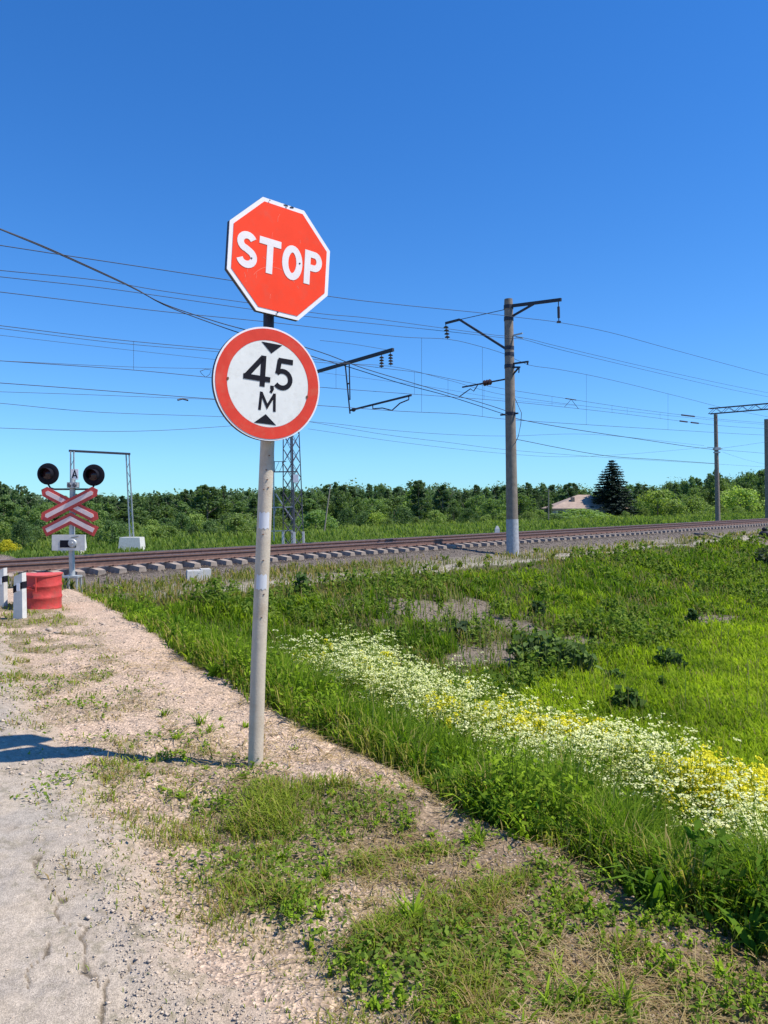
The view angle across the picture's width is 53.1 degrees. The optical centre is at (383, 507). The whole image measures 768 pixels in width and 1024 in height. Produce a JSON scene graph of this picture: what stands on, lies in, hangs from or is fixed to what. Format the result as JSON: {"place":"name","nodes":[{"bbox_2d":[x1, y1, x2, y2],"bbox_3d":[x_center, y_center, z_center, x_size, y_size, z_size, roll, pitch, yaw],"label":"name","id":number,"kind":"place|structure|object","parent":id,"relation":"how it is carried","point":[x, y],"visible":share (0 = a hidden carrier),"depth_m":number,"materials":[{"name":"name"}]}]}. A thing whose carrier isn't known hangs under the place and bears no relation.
{"place":"outdoors","nodes":[
{"label":"outdoors","id":0,"kind":"place"},
{"bbox_2d":[0,624,271,1023],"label":"road","id":1,"kind":"structure","parent":0,"point":[36,980],"depth_m":2.97,"materials":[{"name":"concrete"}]},
{"bbox_2d":[0,510,767,1023],"bbox_3d":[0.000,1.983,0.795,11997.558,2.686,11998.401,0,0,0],"label":"ground","id":2,"kind":"structure","parent":0,"point":[192,684],"depth_m":4.14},
{"bbox_2d":[0,568,7,607],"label":"signal post","id":3,"kind":"object","parent":2,"relation":"on","point":[3,587],"visible":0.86,"depth_m":12.14,"materials":[{"name":"white paint"}]},
{"bbox_2d":[0,521,19,544],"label":"bush","id":4,"kind":"object","parent":2,"relation":"on","point":[4,528],"visible":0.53,"depth_m":38.95,"materials":[{"name":"green plant"}]},
{"bbox_2d":[0,539,21,552],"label":"bush","id":5,"kind":"object","parent":2,"relation":"on","point":[6,545],"visible":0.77,"depth_m":34.20,"materials":[{"name":"yellow plant"}]},
{"bbox_2d":[0,494,23,531],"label":"birch tree","id":6,"kind":"object","parent":2,"relation":"on","point":[9,504],"visible":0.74,"depth_m":56.13,"materials":[{"name":"green plant"}]},
{"bbox_2d":[13,572,26,618],"bbox_3d":[-5.200,1.364,10.968,0.150,0.860,0.119,0,0,8],"label":"signal post","id":7,"kind":"object","parent":2,"relation":"on","point":[20,599],"visible":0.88,"depth_m":10.92,"materials":[{"name":"white paint"}]},
{"bbox_2d":[5,518,40,549],"bbox_3d":[-17.425,1.480,36.837,1.678,1.992,1.290,0,0,5],"label":"bush","id":8,"kind":"object","parent":2,"relation":"on","point":[20,529],"visible":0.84,"depth_m":36.58,"materials":[{"name":"green plant"}]},
{"bbox_2d":[14,505,40,527],"bbox_3d":[-25.592,1.144,55.416,2.095,2.582,2.007,0,0,36],"label":"leafy tree","id":9,"kind":"object","parent":2,"relation":"on","point":[34,515],"visible":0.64,"depth_m":55.10,"materials":[{"name":"green plant"}]},
{"bbox_2d":[26,572,62,609],"bbox_3d":[-5.422,1.348,12.188,0.600,0.618,0.610,0,0,0],"label":"metal barrel","id":10,"kind":"object","parent":2,"relation":"on","point":[44,590],"visible":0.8,"depth_m":11.95,"materials":[{"name":"metal"}]},
{"bbox_2d":[36,528,68,541],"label":"bush","id":11,"kind":"object","parent":2,"relation":"on","point":[60,532],"visible":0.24,"depth_m":42.93,"materials":[{"name":"green plant"}]},
{"bbox_2d":[37,463,104,590],"bbox_3d":[-6.180,0.452,15.127,1.332,2.647,0.390,0,0,0],"label":"crossing signal","id":12,"kind":"object","parent":2,"relation":"on","point":[93,476],"visible":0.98,"depth_m":15.10,"materials":[{"name":"metal"}]},
{"bbox_2d":[76,501,108,524],"bbox_3d":[-22.136,0.968,58.426,2.366,2.901,2.521,0,0,-42],"label":"leafy tree","id":13,"kind":"object","parent":2,"relation":"on","point":[92,506],"visible":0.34,"depth_m":58.15,"materials":[{"name":"green plant"}]},
{"bbox_2d":[75,518,114,539],"bbox_3d":[-16.999,1.548,44.887,3.069,1.888,2.455,0,0,-20],"label":"bush","id":14,"kind":"object","parent":2,"relation":"on","point":[95,523],"visible":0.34,"depth_m":44.81,"materials":[{"name":"green plant"}]},
{"bbox_2d":[57,450,144,553],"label":"height gate","id":15,"kind":"structure","parent":2,"relation":"on","point":[130,542],"depth_m":36.24,"materials":[{"name":"metal"}]},
{"bbox_2d":[95,503,124,531],"bbox_3d":[-22.264,0.995,62.128,2.364,2.747,2.452,0,0,-2],"label":"birch tree","id":16,"kind":"object","parent":2,"relation":"on","point":[108,507],"visible":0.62,"depth_m":62.06,"materials":[{"name":"green plant"}]},
{"bbox_2d":[94,519,128,544],"bbox_3d":[-14.300,1.511,40.490,1.837,1.822,2.390,0,0,-39],"label":"bush","id":17,"kind":"object","parent":2,"relation":"on","point":[115,529],"visible":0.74,"depth_m":40.40,"materials":[{"name":"green plant"}]},
{"bbox_2d":[116,503,131,527],"bbox_3d":[-21.547,1.008,63.117,1.764,2.658,1.581,0,0,-8],"label":"slender tree","id":18,"kind":"object","parent":2,"relation":"on","point":[124,508],"visible":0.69,"depth_m":62.96,"materials":[{"name":"green plant"}]},
{"bbox_2d":[127,492,149,524],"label":"leafy tree","id":19,"kind":"object","parent":2,"relation":"on","point":[139,499],"visible":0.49,"depth_m":78.35,"materials":[{"name":"green plant"}]},
{"bbox_2d":[130,507,151,526],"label":"birch tree","id":20,"kind":"object","parent":2,"relation":"on","point":[137,511],"visible":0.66,"depth_m":66.35,"materials":[{"name":"green plant"}]},
{"bbox_2d":[138,526,161,537],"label":"bush","id":21,"kind":"object","parent":2,"relation":"on","point":[147,532],"visible":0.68,"depth_m":45.05,"materials":[{"name":"green plant"}]},
{"bbox_2d":[141,494,160,523],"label":"leafy tree","id":22,"kind":"object","parent":2,"relation":"on","point":[154,499],"visible":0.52,"depth_m":76.21,"materials":[{"name":"green plant"}]},
{"bbox_2d":[147,504,177,525],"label":"leafy tree","id":23,"kind":"object","parent":2,"relation":"on","point":[165,513],"visible":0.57,"depth_m":67.84,"materials":[{"name":"green plant"}]},
{"bbox_2d":[152,523,186,539],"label":"bush","id":24,"kind":"object","parent":2,"relation":"on","point":[171,529],"visible":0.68,"depth_m":45.28,"materials":[{"name":"green plant"}]},
{"bbox_2d":[163,512,198,532],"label":"bush","id":25,"kind":"object","parent":2,"relation":"on","point":[182,519],"visible":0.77,"depth_m":57.87,"materials":[{"name":"green plant"}]},
{"bbox_2d":[168,501,197,524],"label":"birch tree","id":26,"kind":"object","parent":2,"relation":"on","point":[183,506],"visible":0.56,"depth_m":65.94,"materials":[{"name":"green plant"}]},
{"bbox_2d":[183,513,205,528],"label":"bush","id":27,"kind":"object","parent":2,"relation":"on","point":[197,518],"visible":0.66,"depth_m":60.66,"materials":[{"name":"green plant"}]},
{"bbox_2d":[186,570,202,580],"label":"concrete block","id":28,"kind":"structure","parent":2,"relation":"on","point":[192,573],"depth_m":19.57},
{"bbox_2d":[187,484,228,521],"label":"birch tree","id":29,"kind":"object","parent":2,"relation":"on","point":[214,493],"visible":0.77,"depth_m":69.88,"materials":[{"name":"green plant"}]},
{"bbox_2d":[205,498,243,526],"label":"leafy tree","id":30,"kind":"object","parent":2,"relation":"on","point":[229,509],"visible":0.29,"depth_m":71.78,"materials":[{"name":"green plant"}]},
{"bbox_2d":[211,512,256,531],"bbox_3d":[-10.411,1.425,54.318,3.930,2.155,3.903,0,0,20],"label":"bush","id":31,"kind":"object","parent":2,"relation":"on","point":[247,517],"visible":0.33,"depth_m":54.15,"materials":[{"name":"green plant"}]},
{"bbox_2d":[221,515,256,535],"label":"bush","id":32,"kind":"object","parent":2,"relation":"on","point":[241,523],"visible":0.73,"depth_m":49.22,"materials":[{"name":"green plant"}]},
{"bbox_2d":[226,502,252,514],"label":"birch tree","id":33,"kind":"object","parent":2,"relation":"on","point":[238,508],"visible":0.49,"depth_m":70.13,"materials":[{"name":"green plant"}]},
{"bbox_2d":[245,496,257,517],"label":"slender tree","id":34,"kind":"object","parent":2,"relation":"on","point":[253,502],"visible":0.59,"depth_m":72.76,"materials":[{"name":"green plant"}]},
{"bbox_2d":[211,197,329,765],"bbox_3d":[-0.709,0.010,4.777,0.799,3.795,0.224,0,0,-31],"label":"road sign","id":35,"kind":"object","parent":2,"relation":"on","point":[265,384],"visible":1,"depth_m":4.71,"materials":[{"name":"metal"}]},
{"bbox_2d":[271,516,288,527],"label":"bush","id":36,"kind":"object","parent":2,"relation":"on","point":[278,520],"visible":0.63,"depth_m":66.63,"materials":[{"name":"green plant"}]},
{"bbox_2d":[282,497,312,522],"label":"leafy tree","id":37,"kind":"object","parent":2,"relation":"on","point":[297,504],"visible":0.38,"depth_m":76.68,"materials":[{"name":"green plant"}]},
{"bbox_2d":[293,571,309,596],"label":"leafy weed","id":38,"kind":"object","parent":2,"relation":"on","point":[304,578],"visible":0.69,"depth_m":17.97,"materials":[{"name":"green plant"}]},
{"bbox_2d":[299,498,322,524],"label":"birch tree","id":39,"kind":"object","parent":2,"relation":"on","point":[312,503],"visible":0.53,"depth_m":76.59,"materials":[{"name":"green plant"}]},
{"bbox_2d":[289,510,338,530],"bbox_3d":[-5.495,1.306,59.862,4.501,2.237,3.600,0,0,-25],"label":"bush","id":40,"kind":"object","parent":2,"relation":"on","point":[315,517],"visible":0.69,"depth_m":59.45,"materials":[{"name":"green plant"}]},
{"bbox_2d":[316,496,338,517],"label":"leafy tree","id":41,"kind":"object","parent":2,"relation":"on","point":[322,500],"visible":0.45,"depth_m":81.91,"materials":[{"name":"green plant"}]},
{"bbox_2d":[328,488,352,521],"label":"leafy tree","id":42,"kind":"object","parent":2,"relation":"on","point":[342,495],"visible":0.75,"depth_m":82.01,"materials":[{"name":"green plant"}]},
{"bbox_2d":[271,348,411,543],"bbox_3d":[-1.844,-2.265,33.267,8.240,8.853,1.255,0,0,37],"label":"lattice mast","id":43,"kind":"object","parent":2,"relation":"on","point":[294,478],"visible":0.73,"depth_m":34.93,"materials":[{"name":"metal"}]},
{"bbox_2d":[1,335,575,405],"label":"overhead wire","id":44,"kind":"object","parent":43,"relation":"hanging from","point":[214,359],"visible":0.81,"depth_m":25.52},
{"bbox_2d":[1,403,703,445],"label":"overhead wire","id":45,"kind":"object","parent":43,"relation":"hanging from","point":[309,421],"visible":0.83,"depth_m":32.55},
{"bbox_2d":[0,325,764,428],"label":"catenary line","id":46,"kind":"object","parent":43,"relation":"hanging from","point":[337,388],"visible":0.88,"depth_m":30.25,"materials":[{"name":"metal"}]},
{"bbox_2d":[0,328,765,424],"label":"overhead wire","id":47,"kind":"object","parent":43,"relation":"hanging from","point":[323,362],"visible":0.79,"depth_m":29.27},
{"bbox_2d":[336,508,359,527],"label":"bush","id":48,"kind":"object","parent":2,"relation":"on","point":[345,513],"visible":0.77,"depth_m":68.94,"materials":[{"name":"green plant"}]},
{"bbox_2d":[342,496,370,523],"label":"leafy tree","id":49,"kind":"object","parent":2,"relation":"on","point":[357,503],"visible":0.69,"depth_m":77.99,"materials":[{"name":"green plant"}]},
{"bbox_2d":[357,512,378,526],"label":"bush","id":50,"kind":"object","parent":2,"relation":"on","point":[364,516],"visible":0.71,"depth_m":69.52,"materials":[{"name":"green plant"}]},
{"bbox_2d":[362,498,390,521],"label":"leafy tree","id":51,"kind":"object","parent":2,"relation":"on","point":[373,509],"visible":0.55,"depth_m":82.45,"materials":[{"name":"green plant"}]},
{"bbox_2d":[1,469,753,522],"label":"woods","id":52,"kind":"object","parent":2,"relation":"on","point":[18,489],"visible":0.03,"depth_m":133.75,"materials":[{"name":"green plant"}]},
{"bbox_2d":[366,511,388,525],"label":"bush","id":53,"kind":"object","parent":2,"relation":"on","point":[374,515],"visible":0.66,"depth_m":69.49,"materials":[{"name":"green plant"}]},
{"bbox_2d":[0,510,764,557],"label":"trackside grass","id":54,"kind":"structure","parent":2,"relation":"on","point":[194,540],"depth_m":51.52,"materials":[{"name":"plant"}]},
{"bbox_2d":[372,483,392,503],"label":"leafy tree","id":55,"kind":"object","parent":2,"relation":"on","point":[380,489],"visible":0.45,"depth_m":107.90,"materials":[{"name":"green plant"}]},
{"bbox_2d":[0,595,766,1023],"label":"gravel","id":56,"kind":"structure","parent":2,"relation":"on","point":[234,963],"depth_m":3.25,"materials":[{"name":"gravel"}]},
{"bbox_2d":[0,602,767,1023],"bbox_3d":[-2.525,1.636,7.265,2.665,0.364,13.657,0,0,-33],"label":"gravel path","id":57,"kind":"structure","parent":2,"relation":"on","point":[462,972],"depth_m":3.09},
{"bbox_2d":[0,518,767,576],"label":"railway track","id":58,"kind":"structure","parent":2,"relation":"on","point":[124,563],"depth_m":25.31,"materials":[{"name":"metal"}]},
{"bbox_2d":[0,525,767,668],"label":"ballast stones","id":59,"kind":"object","parent":2,"relation":"on","point":[545,546],"visible":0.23,"depth_m":25.23,"materials":[{"name":"gravel"}]},
{"bbox_2d":[7,529,767,964],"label":"meadow grass","id":60,"kind":"structure","parent":2,"relation":"on","point":[381,733],"depth_m":12.61,"materials":[{"name":"plant"}]},
{"bbox_2d":[270,623,767,864],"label":"cow parsley","id":61,"kind":"object","parent":60,"relation":"on","point":[418,687],"visible":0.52,"depth_m":5.62,"materials":[{"name":"white plant"}]},
{"bbox_2d":[293,639,767,853],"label":"yellow wildflowers","id":62,"kind":"object","parent":60,"relation":"on","point":[710,757],"visible":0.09,"depth_m":5.16,"materials":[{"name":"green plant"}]},
{"bbox_2d":[12,518,765,558],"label":"railway track","id":63,"kind":"structure","parent":2,"relation":"on","point":[330,541],"depth_m":32.34,"materials":[{"name":"metal"}]},
{"bbox_2d":[378,497,411,520],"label":"leafy tree","id":64,"kind":"object","parent":2,"relation":"on","point":[392,502],"visible":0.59,"depth_m":84.00,"materials":[{"name":"green plant"}]},
{"bbox_2d":[389,507,415,524],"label":"bush","id":65,"kind":"object","parent":2,"relation":"on","point":[404,515],"visible":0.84,"depth_m":73.22,"materials":[{"name":"green plant"}]},
{"bbox_2d":[396,490,430,519],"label":"leafy tree","id":66,"kind":"object","parent":2,"relation":"on","point":[404,503],"visible":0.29,"depth_m":92.59,"materials":[{"name":"green plant"}]},
{"bbox_2d":[62,527,767,1023],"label":"weeds","id":67,"kind":"object","parent":2,"relation":"on","point":[658,885],"visible":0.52,"depth_m":4.12,"materials":[{"name":"green plant"}]},
{"bbox_2d":[408,480,429,520],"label":"slender tree","id":68,"kind":"object","parent":2,"relation":"on","point":[418,492],"visible":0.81,"depth_m":82.34,"materials":[{"name":"green plant"}]},
{"bbox_2d":[408,493,435,520],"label":"leafy tree","id":69,"kind":"object","parent":2,"relation":"on","point":[423,515],"visible":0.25,"depth_m":88.47,"materials":[{"name":"green plant"}]},
{"bbox_2d":[427,510,450,524],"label":"bush","id":70,"kind":"object","parent":2,"relation":"on","point":[438,517],"visible":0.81,"depth_m":75.83,"materials":[{"name":"green plant"}]},
{"bbox_2d":[432,484,454,520],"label":"slender tree","id":71,"kind":"object","parent":2,"relation":"on","point":[443,506],"visible":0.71,"depth_m":85.41,"materials":[{"name":"green plant"}]},
{"bbox_2d":[444,507,464,521],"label":"bush","id":72,"kind":"object","parent":2,"relation":"on","point":[455,510],"visible":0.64,"depth_m":83.25,"materials":[{"name":"green plant"}]},
{"bbox_2d":[445,618,473,639],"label":"dark weed clump","id":73,"kind":"object","parent":2,"relation":"on","point":[461,625],"visible":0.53,"depth_m":16.06,"materials":[{"name":"green plant"}]},
{"bbox_2d":[453,508,480,524],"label":"bush","id":74,"kind":"object","parent":2,"relation":"on","point":[467,513],"visible":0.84,"depth_m":78.55,"materials":[{"name":"green plant"}]},
{"bbox_2d":[464,494,486,518],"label":"leafy tree","id":75,"kind":"object","parent":2,"relation":"on","point":[470,503],"visible":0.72,"depth_m":100.56,"materials":[{"name":"green plant"}]},
{"bbox_2d":[475,498,505,519],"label":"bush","id":76,"kind":"object","parent":2,"relation":"on","point":[489,503],"visible":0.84,"depth_m":95.11,"materials":[{"name":"green plant"}]},
{"bbox_2d":[443,298,561,555],"bbox_3d":[4.407,-2.802,29.671,5.415,10.245,0.532,0,0,43],"label":"catenary pole","id":77,"kind":"object","parent":2,"relation":"on","point":[512,535],"visible":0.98,"depth_m":29.08,"materials":[{"name":"concrete"}]},
{"bbox_2d":[0,228,505,414],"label":"overhead wire","id":78,"kind":"object","parent":77,"relation":"hanging from","point":[220,322],"visible":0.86,"depth_m":18.91,"materials":[{"name":"metal"}]},
{"bbox_2d":[0,245,765,374],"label":"overhead wire","id":79,"kind":"object","parent":77,"relation":"hanging from","point":[328,296],"visible":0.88,"depth_m":20.05,"materials":[{"name":"metal"}]},
{"bbox_2d":[0,276,766,396],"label":"overhead wire","id":80,"kind":"object","parent":77,"relation":"hanging from","point":[325,318],"visible":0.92,"depth_m":21.78,"materials":[{"name":"metal"}]},
{"bbox_2d":[0,270,766,392],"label":"overhead wire","id":81,"kind":"object","parent":77,"relation":"hanging from","point":[326,314],"visible":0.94,"depth_m":21.79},
{"bbox_2d":[1,292,766,434],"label":"catenary line","id":82,"kind":"object","parent":77,"relation":"hanging from","point":[340,330],"visible":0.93,"depth_m":28.46,"materials":[{"name":"metal"}]},
{"bbox_2d":[500,493,538,518],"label":"leafy tree","id":83,"kind":"object","parent":2,"relation":"on","point":[524,500],"visible":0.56,"depth_m":100.42,"materials":[{"name":"green plant"}]},
{"bbox_2d":[528,601,546,615],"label":"dark weed clump","id":84,"kind":"object","parent":2,"relation":"on","point":[535,605],"visible":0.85,"depth_m":18.39,"materials":[{"name":"green plant"}]},
{"bbox_2d":[536,482,553,514],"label":"birch tree","id":85,"kind":"object","parent":2,"relation":"on","point":[542,487],"visible":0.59,"depth_m":133.31,"materials":[{"name":"green plant"}]},
{"bbox_2d":[505,630,602,671],"bbox_3d":[3.141,2.753,14.377,1.702,0.829,1.045,0,0,0],"label":"burdock plant","id":86,"kind":"object","parent":2,"relation":"on","point":[565,647],"visible":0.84,"depth_m":14.17,"materials":[{"name":"green plant"}]},
{"bbox_2d":[558,483,575,499],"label":"slender tree","id":87,"kind":"object","parent":2,"relation":"on","point":[571,491],"visible":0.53,"depth_m":130.14,"materials":[{"name":"green plant"}]},
{"bbox_2d":[551,508,612,518],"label":"bush","id":88,"kind":"object","parent":2,"relation":"on","point":[574,513],"visible":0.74,"depth_m":97.74,"materials":[{"name":"green plant"}]},
{"bbox_2d":[541,495,624,516],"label":"house","id":89,"kind":"structure","parent":2,"relation":"on","point":[579,502],"depth_m":115.44,"materials":[{"name":"paint"}]},
{"bbox_2d":[601,668,625,679],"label":"dark weed clump","id":90,"kind":"object","parent":2,"relation":"on","point":[615,672],"visible":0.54,"depth_m":13.81,"materials":[{"name":"green plant"}]},
{"bbox_2d":[590,460,640,516],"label":"spruce tree","id":91,"kind":"object","parent":2,"relation":"on","point":[612,487],"visible":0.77,"depth_m":115.14,"materials":[{"name":"green plant"}]},
{"bbox_2d":[607,684,647,711],"bbox_3d":[3.790,3.023,11.966,0.548,0.428,0.490,0,0,0],"label":"dark weed clump","id":92,"kind":"object","parent":2,"relation":"on","point":[631,694],"visible":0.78,"depth_m":11.86,"materials":[{"name":"green plant"}]},
{"bbox_2d":[632,489,691,515],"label":"bush","id":93,"kind":"object","parent":2,"relation":"on","point":[659,497],"visible":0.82,"depth_m":116.48,"materials":[{"name":"green plant"}]},
{"bbox_2d":[653,646,687,668],"bbox_3d":[5.578,2.976,14.979,0.582,0.468,0.481,0,0,0],"label":"dark weed clump","id":94,"kind":"object","parent":2,"relation":"on","point":[668,655],"visible":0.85,"depth_m":14.89,"materials":[{"name":"green plant"}]},
{"bbox_2d":[661,501,688,515],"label":"bush","id":95,"kind":"object","parent":2,"relation":"on","point":[670,511],"visible":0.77,"depth_m":113.95,"materials":[{"name":"green plant"}]},
{"bbox_2d":[684,608,700,622],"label":"dark weed clump","id":96,"kind":"object","parent":2,"relation":"on","point":[693,615],"visible":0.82,"depth_m":19.09,"materials":[{"name":"green plant"}]},
{"bbox_2d":[681,488,704,509],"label":"bush","id":97,"kind":"object","parent":2,"relation":"on","point":[693,493],"visible":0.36,"depth_m":149.26,"materials":[{"name":"green plant"}]},
{"bbox_2d":[674,496,714,514],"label":"bush","id":98,"kind":"object","parent":2,"relation":"on","point":[693,502],"visible":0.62,"depth_m":125.34,"materials":[{"name":"green plant"}]},
{"bbox_2d":[698,489,720,511],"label":"leafy tree","id":99,"kind":"object","parent":2,"relation":"on","point":[707,494],"visible":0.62,"depth_m":160.77,"materials":[{"name":"green plant"}]},
{"bbox_2d":[706,477,739,509],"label":"leafy tree","id":100,"kind":"object","parent":2,"relation":"on","point":[723,484],"visible":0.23,"depth_m":160.45,"materials":[{"name":"green plant"}]},
{"bbox_2d":[708,485,764,512],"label":"bush","id":101,"kind":"object","parent":2,"relation":"on","point":[748,496],"visible":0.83,"depth_m":144.85,"materials":[{"name":"green plant"}]},
{"bbox_2d":[707,403,767,520],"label":"portal gantry","id":102,"kind":"object","parent":2,"relation":"on","point":[716,452],"visible":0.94,"depth_m":74.42,"materials":[{"name":"metal"}]},
{"bbox_2d":[743,473,759,502],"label":"leafy tree","id":103,"kind":"object","parent":2,"relation":"on","point":[752,477],"visible":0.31,"depth_m":194.19,"materials":[{"name":"green plant"}]},
{"bbox_2d":[754,476,764,510],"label":"leafy tree","id":104,"kind":"object","parent":2,"relation":"on","point":[760,485],"visible":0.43,"depth_m":178.18,"materials":[{"name":"green plant"}]},
{"bbox_2d":[754,547,767,565],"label":"grey shrub","id":105,"kind":"object","parent":2,"relation":"on","point":[762,554],"visible":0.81,"depth_m":31.82,"materials":[{"name":"green plant"}]},
{"bbox_2d":[764,419,767,517],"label":"concrete mast","id":106,"kind":"object","parent":2,"relation":"on","point":[766,461],"visible":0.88,"depth_m":85.72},
{"bbox_2d":[0,0,767,500],"label":"sky","id":107,"kind":"structure","parent":0,"point":[608,159],"materials":[{"name":"blue"}]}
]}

